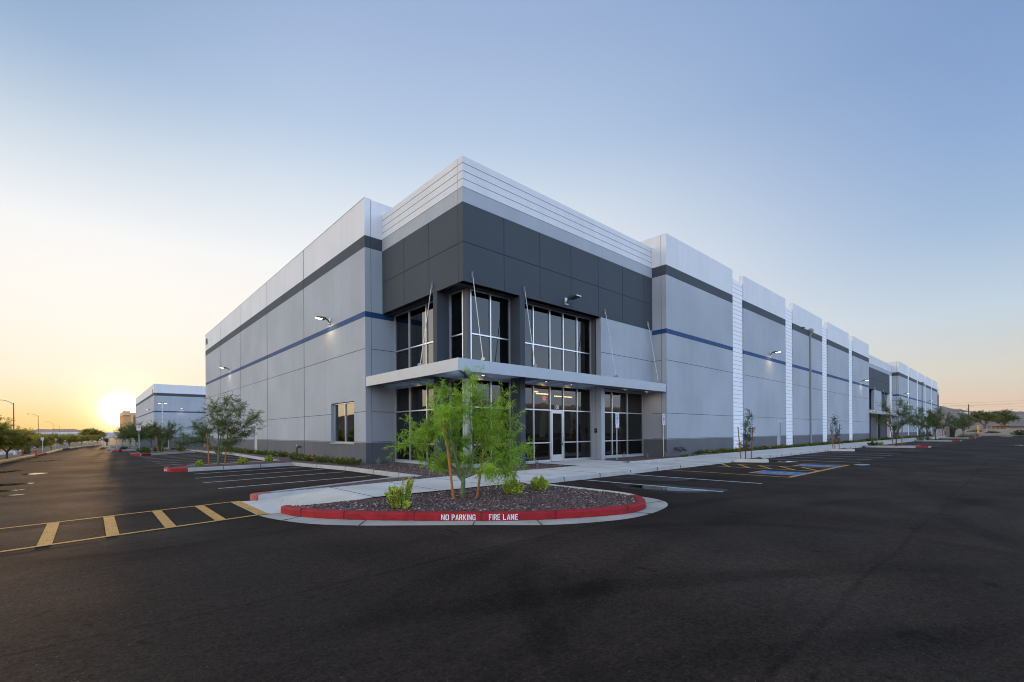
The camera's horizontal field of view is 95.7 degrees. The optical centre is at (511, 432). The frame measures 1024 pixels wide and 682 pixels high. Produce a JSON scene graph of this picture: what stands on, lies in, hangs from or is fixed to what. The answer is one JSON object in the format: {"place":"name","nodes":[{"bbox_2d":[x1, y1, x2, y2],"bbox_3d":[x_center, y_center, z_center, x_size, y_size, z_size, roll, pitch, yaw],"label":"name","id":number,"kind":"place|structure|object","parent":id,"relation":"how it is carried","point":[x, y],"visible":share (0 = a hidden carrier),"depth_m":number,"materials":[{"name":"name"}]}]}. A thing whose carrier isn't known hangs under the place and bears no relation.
{"place":"outdoors","nodes":[
{"label":"outdoors","id":0,"kind":"place"},
{"bbox_2d":[33,429,81,432],"bbox_3d":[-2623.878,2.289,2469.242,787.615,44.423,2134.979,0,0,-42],"label":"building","id":1,"kind":"structure","parent":0,"point":[57,430],"depth_m":2459.58,"materials":[{"name":"white"}]},
{"bbox_2d":[135,450,190,453],"bbox_3d":[-27.991,1.605,37.842,2.503,0.001,8.043,0,0,1],"label":"gravel bed","id":2,"kind":"object","parent":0,"point":[162,452],"visible":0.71,"depth_m":36.82,"materials":[{"name":"brown gravel"}]},
{"bbox_2d":[138,446,150,452],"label":"round bush","id":3,"kind":"object","parent":2,"relation":"on","point":[147,450],"visible":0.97,"depth_m":36.08,"materials":[{"name":"green plant"}]},
{"bbox_2d":[131,420,183,451],"bbox_3d":[-28.418,0.278,37.508,3.421,2.816,2.587,0,0,-20],"label":"slender tree","id":4,"kind":"object","parent":2,"relation":"on","point":[162,432],"visible":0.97,"depth_m":37.25,"materials":[{"name":"green plant"}]},
{"bbox_2d":[170,461,289,467],"bbox_3d":[-12.938,1.508,21.718,2.456,0.001,5.248,0,0,37],"label":"gravel bed","id":5,"kind":"object","parent":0,"point":[228,464],"visible":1,"depth_m":21.65,"materials":[{"name":"brown gravel"}]},
{"bbox_2d":[195,460,204,465],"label":"round bush","id":6,"kind":"object","parent":5,"relation":"on","point":[199,463],"visible":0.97,"depth_m":20.75,"materials":[{"name":"green plant"}]},
{"bbox_2d":[206,425,209,465],"bbox_3d":[-13.799,0.624,21.037,0.222,1.875,0.052,0,0,20],"label":"tree stake","id":7,"kind":"object","parent":5,"relation":"on","point":[208,447],"visible":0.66,"depth_m":21.02,"materials":[{"name":"brown wood"}]},
{"bbox_2d":[169,391,264,464],"bbox_3d":[-13.508,-0.169,21.315,4.344,3.518,2.463,0,0,-9],"label":"slender tree","id":8,"kind":"object","parent":5,"relation":"on","point":[222,422],"visible":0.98,"depth_m":21.25,"materials":[{"name":"green plant"}]},
{"bbox_2d":[236,457,247,463],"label":"round bush","id":9,"kind":"object","parent":5,"relation":"on","point":[242,461],"visible":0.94,"depth_m":22.09,"materials":[{"name":"green plant"}]},
{"bbox_2d":[264,454,273,461],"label":"round bush","id":10,"kind":"object","parent":5,"relation":"on","point":[268,459],"visible":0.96,"depth_m":23.56,"materials":[{"name":"green plant"}]},
{"bbox_2d":[0,0,1023,431],"label":"sky","id":11,"kind":"structure","parent":0,"point":[860,163],"materials":[{"name":"blue"}]},
{"bbox_2d":[1,429,1023,463],"bbox_3d":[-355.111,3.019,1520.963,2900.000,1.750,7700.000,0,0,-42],"label":"terrain","id":12,"kind":"structure","parent":0,"point":[1004,432],"depth_m":127.41,"materials":[{"name":"brown soil"}]},
{"bbox_2d":[0,443,99,459],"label":"verge","id":13,"kind":"structure","parent":12,"relation":"on","point":[39,451],"depth_m":47.34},
{"bbox_2d":[0,415,26,448],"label":"street tree","id":14,"kind":"object","parent":13,"relation":"on","point":[6,430],"visible":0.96,"depth_m":28.60,"materials":[{"name":"green plant"}]},
{"bbox_2d":[0,426,38,457],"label":"street tree","id":15,"kind":"object","parent":13,"relation":"on","point":[25,446],"visible":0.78,"depth_m":29.39,"materials":[{"name":"green plant"}]},
{"bbox_2d":[13,427,42,435],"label":"street tree","id":16,"kind":"object","parent":13,"relation":"on","point":[31,432],"visible":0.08,"depth_m":44.75,"materials":[{"name":"green plant"}]},
{"bbox_2d":[18,431,56,450],"bbox_3d":[-40.300,0.856,39.053,2.633,1.956,2.641,0,0,19],"label":"street tree","id":17,"kind":"object","parent":13,"relation":"on","point":[46,440],"visible":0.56,"depth_m":39.20,"materials":[{"name":"green plant"}]},
{"bbox_2d":[39,432,68,446],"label":"street tree","id":18,"kind":"object","parent":13,"relation":"on","point":[59,439],"visible":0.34,"depth_m":52.53,"materials":[{"name":"green plant"}]},
{"bbox_2d":[58,435,81,445],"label":"street tree","id":19,"kind":"object","parent":13,"relation":"on","point":[74,438],"visible":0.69,"depth_m":62.26,"materials":[{"name":"green plant"}]},
{"bbox_2d":[76,433,91,443],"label":"street tree","id":20,"kind":"object","parent":13,"relation":"on","point":[84,438],"visible":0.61,"depth_m":72.01,"materials":[{"name":"green plant"}]},
{"bbox_2d":[35,432,114,436],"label":"warehouse","id":21,"kind":"structure","parent":12,"relation":"on","point":[110,434],"depth_m":300.00,"materials":[{"name":"grey paint"}]},
{"bbox_2d":[76,428,106,441],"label":"mesquite tree","id":22,"kind":"object","parent":12,"relation":"on","point":[90,431],"visible":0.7,"depth_m":108.30,"materials":[{"name":"green plant"}]},
{"bbox_2d":[90,433,104,442],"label":"street tree","id":23,"kind":"object","parent":12,"relation":"on","point":[96,438],"visible":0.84,"depth_m":81.84,"materials":[{"name":"green plant"}]},
{"bbox_2d":[120,411,135,428],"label":"warehouse","id":24,"kind":"structure","parent":12,"relation":"on","point":[126,417],"depth_m":197.56,"materials":[{"name":"beige paint"}]},
{"bbox_2d":[136,384,205,440],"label":"warehouse","id":25,"kind":"structure","parent":12,"relation":"on","point":[190,400],"depth_m":94.85,"materials":[{"name":"grey paint"}]},
{"bbox_2d":[184,447,567,492],"bbox_3d":[-18.131,1.539,33.245,11.930,0.001,49.650,0,0,-42],"label":"planting bed","id":26,"kind":"object","parent":12,"relation":"on","point":[288,459],"visible":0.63,"depth_m":19.12,"materials":[{"name":"brown gravel"}]},
{"bbox_2d":[275,450,289,456],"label":"lantana","id":27,"kind":"object","parent":26,"relation":"on","point":[284,454],"visible":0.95,"depth_m":28.52,"materials":[{"name":"green plant"}]},
{"bbox_2d":[288,452,304,459],"bbox_3d":[-11.804,1.321,25.409,0.992,0.468,0.961,0,0,18],"label":"lantana","id":28,"kind":"object","parent":26,"relation":"on","point":[292,456],"visible":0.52,"depth_m":25.32,"materials":[{"name":"green plant"}]},
{"bbox_2d":[293,454,306,460],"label":"lantana","id":29,"kind":"object","parent":26,"relation":"on","point":[299,458],"visible":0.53,"depth_m":24.48,"materials":[{"name":"green plant"}]},
{"bbox_2d":[302,454,317,460],"bbox_3d":[-10.481,1.331,24.085,0.801,0.447,0.912,0,0,-44],"label":"lantana","id":30,"kind":"object","parent":26,"relation":"on","point":[308,458],"visible":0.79,"depth_m":23.92,"materials":[{"name":"green plant"}]},
{"bbox_2d":[313,455,334,462],"bbox_3d":[-9.177,1.308,22.751,0.970,0.458,0.941,0,0,1],"label":"lantana","id":31,"kind":"object","parent":26,"relation":"on","point":[321,460],"visible":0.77,"depth_m":22.56,"materials":[{"name":"green plant"}]},
{"bbox_2d":[334,456,352,463],"bbox_3d":[-7.791,1.303,21.389,0.848,0.474,0.966,0,0,-25],"label":"lantana","id":32,"kind":"object","parent":26,"relation":"on","point":[341,460],"visible":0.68,"depth_m":21.20,"materials":[{"name":"green plant"}]},
{"bbox_2d":[343,457,362,464],"bbox_3d":[-7.127,1.314,20.749,0.875,0.423,0.817,0,0,-42],"label":"lantana","id":33,"kind":"object","parent":26,"relation":"on","point":[353,462],"visible":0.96,"depth_m":20.66,"materials":[{"name":"green plant"}]},
{"bbox_2d":[351,464,568,478],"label":"gravel stones","id":34,"kind":"object","parent":26,"relation":"on","point":[406,466],"visible":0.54,"depth_m":18.03,"materials":[{"name":"brown gravel"}]},
{"bbox_2d":[231,475,526,514],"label":"walkway","id":35,"kind":"structure","parent":12,"relation":"on","point":[329,495],"depth_m":11.20,"materials":[{"name":"concrete"}]},
{"bbox_2d":[0,436,1023,681],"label":"parking lot","id":36,"kind":"structure","parent":12,"relation":"on","point":[896,564],"depth_m":4.82,"materials":[{"name":"black asphalt"}]},
{"bbox_2d":[0,483,31,485],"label":"puddle","id":37,"kind":"object","parent":36,"relation":"on","point":[10,484],"visible":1,"depth_m":14.63,"materials":[{"name":"liquid"}]},
{"bbox_2d":[0,445,97,463],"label":"kerb","id":38,"kind":"structure","parent":36,"relation":"on","point":[19,458],"depth_m":31.73,"materials":[{"name":"concrete"}]},
{"bbox_2d":[136,425,140,451],"bbox_3d":[-29.276,0.609,36.382,0.310,2.300,0.084,0,0,-14],"label":"street sign","id":39,"kind":"object","parent":36,"relation":"on","point":[138,427],"visible":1,"depth_m":36.38,"materials":[{"name":"metal"}]},
{"bbox_2d":[130,453,150,455],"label":"red kerb","id":40,"kind":"structure","parent":36,"relation":"on","point":[134,454],"depth_m":34.13,"materials":[{"name":"paint"}]},
{"bbox_2d":[111,447,170,450],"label":"kerb","id":41,"kind":"structure","parent":36,"relation":"on","point":[134,449],"depth_m":44.41,"materials":[{"name":"concrete"}]},
{"label":"gravel bed","id":42,"kind":"structure","parent":41,"relation":"in","visible":0},
{"bbox_2d":[114,424,142,448],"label":"slender tree","id":43,"kind":"object","parent":42,"relation":"on","point":[123,434],"visible":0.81,"depth_m":45.44,"materials":[{"name":"green plant"}]},
{"bbox_2d":[123,421,156,447],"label":"slender tree","id":44,"kind":"object","parent":42,"relation":"on","point":[132,424],"visible":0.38,"depth_m":46.71,"materials":[{"name":"green plant"}]},
{"bbox_2d":[140,426,161,447],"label":"slender tree","id":45,"kind":"object","parent":42,"relation":"on","point":[150,437],"visible":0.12,"depth_m":48.20,"materials":[{"name":"green plant"}]},
{"bbox_2d":[139,450,195,455],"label":"kerb","id":46,"kind":"structure","parent":36,"relation":"on","point":[191,451],"depth_m":36.56,"materials":[{"name":"concrete"}]},
{"bbox_2d":[140,437,202,447],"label":"block wall","id":47,"kind":"structure","parent":36,"relation":"on","point":[148,443],"depth_m":52.14,"materials":[{"name":"concrete"}]},
{"bbox_2d":[164,465,187,471],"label":"red kerb","id":48,"kind":"structure","parent":36,"relation":"on","point":[167,469],"depth_m":19.14,"materials":[{"name":"paint"}]},
{"bbox_2d":[250,491,271,500],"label":"red kerb","id":49,"kind":"structure","parent":36,"relation":"on","point":[253,496],"depth_m":10.75,"materials":[{"name":"paint"}]},
{"bbox_2d":[258,487,329,499],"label":"kerb","id":50,"kind":"structure","parent":36,"relation":"on","point":[268,496],"depth_m":11.07,"materials":[{"name":"concrete"}]},
{"bbox_2d":[183,449,421,491],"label":"kerb","id":51,"kind":"structure","parent":36,"relation":"on","point":[380,472],"depth_m":20.04,"materials":[{"name":"concrete"}]},
{"bbox_2d":[281,495,645,520],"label":"red kerb","id":52,"kind":"structure","parent":36,"relation":"on","point":[639,504],"depth_m":8.21,"materials":[{"name":"paint"}]},
{"bbox_2d":[259,497,667,525],"bbox_3d":[-0.383,1.545,9.130,7.830,0.016,4.140,0,0,-32],"label":"gutter apron","id":53,"kind":"object","parent":36,"relation":"on","point":[653,505],"visible":0.88,"depth_m":8.07,"materials":[{"name":"concrete"}]},
{"bbox_2d":[294,483,636,510],"bbox_3d":[-0.575,1.426,9.471,6.144,0.001,4.579,0,0,-42],"label":"gravel bed","id":54,"kind":"object","parent":36,"relation":"on","point":[488,502],"visible":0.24,"depth_m":9.50,"materials":[{"name":"brown gravel"}]},
{"bbox_2d":[384,476,415,508],"bbox_3d":[-2.132,1.161,8.773,0.578,0.614,0.529,0,0,-42],"label":"island shrub","id":55,"kind":"object","parent":54,"relation":"on","point":[396,497],"visible":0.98,"depth_m":8.69,"materials":[{"name":"green plant"}]},
{"bbox_2d":[443,420,454,498],"bbox_3d":[-1.350,0.589,9.923,0.284,1.787,0.052,0,0,25],"label":"tree stake","id":56,"kind":"object","parent":54,"relation":"on","point":[450,472],"visible":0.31,"depth_m":9.90,"materials":[{"name":"brown wood"}]},
{"bbox_2d":[383,362,535,497],"bbox_3d":[-1.151,-0.004,10.141,3.495,3.027,2.008,0,0,5],"label":"feathery tree","id":57,"kind":"object","parent":54,"relation":"on","point":[422,433],"visible":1,"depth_m":10.09,"materials":[{"name":"green plant"}]},
{"bbox_2d":[476,425,486,496],"bbox_3d":[-0.667,0.654,10.276,0.302,1.648,0.053,0,0,-23],"label":"tree stake","id":58,"kind":"object","parent":54,"relation":"on","point":[478,485],"visible":0.59,"depth_m":10.24,"materials":[{"name":"brown wood"}]},
{"bbox_2d":[502,478,523,494],"bbox_3d":[0.000,1.226,10.708,0.541,0.456,0.557,0,0,-42],"label":"island shrub","id":59,"kind":"object","parent":54,"relation":"on","point":[516,487],"visible":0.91,"depth_m":10.63,"materials":[{"name":"green plant"}]},
{"bbox_2d":[530,475,548,489],"bbox_3d":[0.671,1.247,11.360,0.506,0.406,0.523,0,0,-42],"label":"island shrub","id":60,"kind":"object","parent":54,"relation":"on","point":[540,483],"visible":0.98,"depth_m":11.25,"materials":[{"name":"green plant"}]},
{"bbox_2d":[0,437,977,551],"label":"road markings","id":61,"kind":"object","parent":36,"relation":"on","point":[50,530],"visible":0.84,"depth_m":8.94,"materials":[{"name":"yellow paint"}]},
{"bbox_2d":[524,482,634,494],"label":"kerb","id":62,"kind":"structure","parent":36,"relation":"on","point":[624,493],"depth_m":11.29,"materials":[{"name":"concrete"}]},
{"bbox_2d":[610,477,688,480],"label":"damp asphalt","id":63,"kind":"structure","parent":36,"relation":"on","point":[652,478],"depth_m":15.17,"materials":[{"name":"black asphalt"}]},
{"bbox_2d":[615,484,726,492],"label":"damp asphalt","id":64,"kind":"structure","parent":36,"relation":"on","point":[677,486],"depth_m":12.48,"materials":[{"name":"black asphalt"}]},
{"bbox_2d":[630,485,705,490],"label":"puddle","id":65,"kind":"object","parent":64,"relation":"on","point":[656,487],"visible":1,"depth_m":12.53,"materials":[{"name":"liquid"}]},
{"bbox_2d":[733,457,768,462],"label":"kerb","id":66,"kind":"structure","parent":36,"relation":"on","point":[763,460],"depth_m":22.65,"materials":[{"name":"concrete"}]},
{"bbox_2d":[829,448,854,450],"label":"kerb","id":67,"kind":"structure","parent":36,"relation":"on","point":[838,449],"depth_m":34.04,"materials":[{"name":"concrete"}]},
{"label":"gravel bed","id":68,"kind":"structure","parent":67,"relation":"in","visible":0},
{"bbox_2d":[826,413,843,448],"bbox_3d":[24.326,-0.074,34.909,1.224,2.836,1.027,0,0,-42],"label":"sapling","id":69,"kind":"object","parent":68,"relation":"on","point":[837,430],"visible":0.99,"depth_m":34.93,"materials":[{"name":"green plant"}]},
{"bbox_2d":[863,445,919,447],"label":"kerb","id":70,"kind":"structure","parent":36,"relation":"on","point":[906,446],"depth_m":40.29,"materials":[{"name":"concrete"}]},
{"bbox_2d":[915,440,951,441],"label":"kerb","id":71,"kind":"structure","parent":36,"relation":"on","point":[937,440],"depth_m":59.77,"materials":[{"name":"concrete"}]},
{"label":"gravel bed","id":72,"kind":"structure","parent":71,"relation":"in","visible":0},
{"bbox_2d":[923,406,944,439],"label":"slender tree","id":73,"kind":"object","parent":72,"relation":"on","point":[935,422],"visible":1,"depth_m":61.35,"materials":[{"name":"green plant"}]},
{"bbox_2d":[932,428,954,436],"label":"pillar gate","id":74,"kind":"structure","parent":36,"relation":"on","point":[949,432],"depth_m":89.43,"materials":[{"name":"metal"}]},
{"bbox_2d":[953,411,972,430],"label":"slender tree","id":75,"kind":"object","parent":36,"relation":"on","point":[964,418],"visible":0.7,"depth_m":81.79,"materials":[{"name":"green plant"}]},
{"bbox_2d":[205,155,938,467],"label":"warehouse","id":76,"kind":"structure","parent":12,"relation":"on","point":[450,271],"depth_m":24.23,"materials":[{"name":"grey paint"}]},
{"bbox_2d":[254,424,256,449],"bbox_3d":[-20.154,0.470,36.473,0.180,2.160,1.000,0,0,-42],"label":"side door","id":77,"kind":"structure","parent":76,"relation":"in","point":[255,436],"depth_m":36.63,"materials":[{"name":"metal"}]},
{"bbox_2d":[314,316,330,324],"bbox_3d":[-10.073,-5.975,24.701,0.800,0.340,0.340,0,0,-42],"label":"wall lamp","id":78,"kind":"object","parent":76,"relation":"attached to","point":[322,318],"visible":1,"depth_m":24.62,"materials":[{"name":"metal"}]},
{"bbox_2d":[334,402,353,442],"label":"window","id":79,"kind":"structure","parent":76,"relation":"in","point":[343,412],"depth_m":24.15,"materials":[{"name":"glass"}]},
{"bbox_2d":[394,301,432,370],"bbox_3d":[-4.276,-4.260,21.226,0.105,2.955,4.448,0,0,-42],"label":"window","id":80,"kind":"structure","parent":76,"relation":"in","point":[409,326],"depth_m":21.56,"materials":[{"name":"glass"}]},
{"bbox_2d":[394,383,433,461],"bbox_3d":[-4.251,-0.410,21.226,0.105,3.505,4.448,0,0,-42],"label":"window","id":81,"kind":"structure","parent":76,"relation":"in","point":[410,400],"depth_m":21.75,"materials":[{"name":"glass"}]},
{"bbox_2d":[449,378,463,464],"bbox_3d":[-2.238,-0.423,19.012,0.105,3.505,0.968,0,0,-42],"label":"window","id":82,"kind":"structure","parent":76,"relation":"in","point":[456,381],"depth_m":19.00,"materials":[{"name":"glass"}]},
{"bbox_2d":[449,289,463,358],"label":"window","id":83,"kind":"structure","parent":76,"relation":"in","point":[456,326],"depth_m":19.03,"materials":[{"name":"glass"}]},
{"bbox_2d":[470,378,510,464],"bbox_3d":[-0.872,-0.432,19.326,2.158,3.505,0.105,0,0,-42],"label":"window","id":84,"kind":"structure","parent":76,"relation":"in","point":[493,385],"depth_m":19.40,"materials":[{"name":"glass"}]},
{"bbox_2d":[470,289,510,363],"bbox_3d":[-0.897,-4.282,19.326,2.158,2.955,0.105,0,0,-42],"label":"window","id":85,"kind":"structure","parent":76,"relation":"in","point":[493,310],"depth_m":19.28,"materials":[{"name":"glass"}]},
{"bbox_2d":[551,411,563,461],"bbox_3d":[2.152,0.181,22.007,0.875,2.390,0.181,0,0,-42],"label":"door","id":86,"kind":"structure","parent":76,"relation":"in","point":[557,417],"depth_m":22.04,"materials":[{"name":"metal"}]},
{"bbox_2d":[525,303,591,373],"bbox_3d":[2.078,-4.301,22.031,5.296,2.955,0.105,0,0,-42],"label":"window","id":87,"kind":"structure","parent":76,"relation":"in","point":[561,341],"depth_m":22.12,"materials":[{"name":"glass"}]},
{"bbox_2d":[525,383,591,461],"bbox_3d":[2.103,-0.436,22.031,5.296,3.535,0.105,0,0,-42],"label":"window","id":88,"kind":"structure","parent":76,"relation":"in","point":[576,403],"depth_m":22.21,"materials":[{"name":"glass"}]},
{"bbox_2d":[564,294,580,305],"bbox_3d":[2.756,-6.068,21.228,0.340,0.340,0.800,0,0,-42],"label":"wall lamp","id":89,"kind":"object","parent":76,"relation":"attached to","point":[572,297],"visible":1,"depth_m":21.17,"materials":[{"name":"metal"}]},
{"bbox_2d":[605,390,643,455],"bbox_3d":[5.956,-0.476,25.534,4.532,3.505,0.105,0,0,-42],"label":"window","id":90,"kind":"structure","parent":76,"relation":"in","point":[629,406],"depth_m":25.81,"materials":[{"name":"glass"}]},
{"bbox_2d":[777,421,781,444],"bbox_3d":[21.809,0.184,37.911,0.960,2.170,0.180,0,0,-42],"label":"side door","id":91,"kind":"structure","parent":76,"relation":"in","point":[778,422],"depth_m":37.96,"materials":[{"name":"grey paint"}]},
{"bbox_2d":[591,438,903,460],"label":"planting bed","id":92,"kind":"object","parent":12,"relation":"on","point":[636,458],"visible":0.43,"depth_m":24.41,"materials":[{"name":"brown gravel"}]},
{"bbox_2d":[615,412,618,459],"bbox_3d":[5.321,0.213,23.491,0.310,2.505,0.070,0,0,-42],"label":"parking sign","id":93,"kind":"object","parent":92,"relation":"on","point":[617,419],"visible":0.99,"depth_m":23.47,"materials":[{"name":"metal"}]},
{"bbox_2d":[662,413,664,456],"bbox_3d":[8.449,0.193,25.848,0.310,2.505,0.070,0,0,-42],"label":"parking sign","id":94,"kind":"object","parent":92,"relation":"on","point":[663,419],"visible":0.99,"depth_m":25.82,"materials":[{"name":"metal"}]},
{"bbox_2d":[953,414,976,430],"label":"slender tree","id":95,"kind":"object","parent":12,"relation":"on","point":[971,421],"visible":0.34,"depth_m":103.12,"materials":[{"name":"green plant"}]},
{"bbox_2d":[969,410,999,428],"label":"mesquite tree","id":96,"kind":"object","parent":12,"relation":"on","point":[980,416],"visible":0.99,"depth_m":199.17,"materials":[{"name":"green plant"}]},
{"bbox_2d":[949,400,1023,428],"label":"utility pole","id":97,"kind":"object","parent":12,"relation":"on","point":[972,405],"visible":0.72,"depth_m":219.96,"materials":[{"name":"brown wood"}]},
{"bbox_2d":[972,425,1023,428],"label":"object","id":98,"kind":"structure","parent":12,"relation":"on","point":[1008,426],"depth_m":233.00,"materials":[{"name":"brown concrete"}]},
{"bbox_2d":[992,409,1021,428],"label":"mesquite tree","id":99,"kind":"object","parent":12,"relation":"on","point":[1005,416],"visible":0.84,"depth_m":203.63,"materials":[{"name":"green plant"}]},
{"bbox_2d":[1010,430,1023,435],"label":"desert scrub","id":100,"kind":"object","parent":12,"relation":"on","point":[1017,432],"visible":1,"depth_m":108.05,"materials":[{"name":"green plant"}]},
{"bbox_2d":[473,436,955,482],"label":"sidewalk","id":101,"kind":"structure","parent":0,"point":[585,469],"depth_m":20.95,"materials":[{"name":"concrete"}]},
{"bbox_2d":[903,405,939,437],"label":"slender tree","id":102,"kind":"object","parent":101,"relation":"on","point":[913,424],"visible":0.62,"depth_m":67.61,"materials":[{"name":"green plant"}]},
{"bbox_2d":[918,409,940,437],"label":"slender tree","id":103,"kind":"object","parent":101,"relation":"on","point":[927,429],"visible":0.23,"depth_m":80.33,"materials":[{"name":"green plant"}]},
{"bbox_2d":[934,411,958,435],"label":"slender tree","id":104,"kind":"object","parent":101,"relation":"on","point":[946,421],"visible":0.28,"depth_m":97.26,"materials":[{"name":"green plant"}]},
{"bbox_2d":[937,406,1023,428],"bbox_3d":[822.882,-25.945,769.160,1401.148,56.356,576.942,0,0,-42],"label":"hills","id":105,"kind":"structure","parent":0,"point":[953,412],"depth_m":640.64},
{"label":"gravel bed","id":106,"kind":"structure","parent":0,"visible":0},
{"bbox_2d":[867,440,878,445],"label":"round bush","id":107,"kind":"object","parent":106,"relation":"on","point":[872,443],"visible":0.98,"depth_m":41.16,"materials":[{"name":"green plant"}]},
{"bbox_2d":[870,396,923,445],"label":"slender tree","id":108,"kind":"object","parent":106,"relation":"on","point":[900,414],"visible":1,"depth_m":40.92,"materials":[{"name":"green plant"}]},
{"label":"gravel bed","id":109,"kind":"structure","parent":0,"visible":0},
{"bbox_2d":[737,408,756,458],"bbox_3d":[11.817,0.084,23.382,0.998,2.681,0.854,0,0,-42],"label":"sapling","id":110,"kind":"object","parent":109,"relation":"on","point":[748,436],"visible":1,"depth_m":23.34,"materials":[{"name":"green plant"}]},
{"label":"kerb","id":111,"kind":"structure","parent":0,"visible":0},
{"label":"gravel bed","id":112,"kind":"structure","parent":111,"relation":"in","visible":0},
{"bbox_2d":[941,415,967,437],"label":"slender tree","id":113,"kind":"object","parent":112,"relation":"on","point":[953,423],"visible":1,"depth_m":80.79,"materials":[{"name":"green plant"}]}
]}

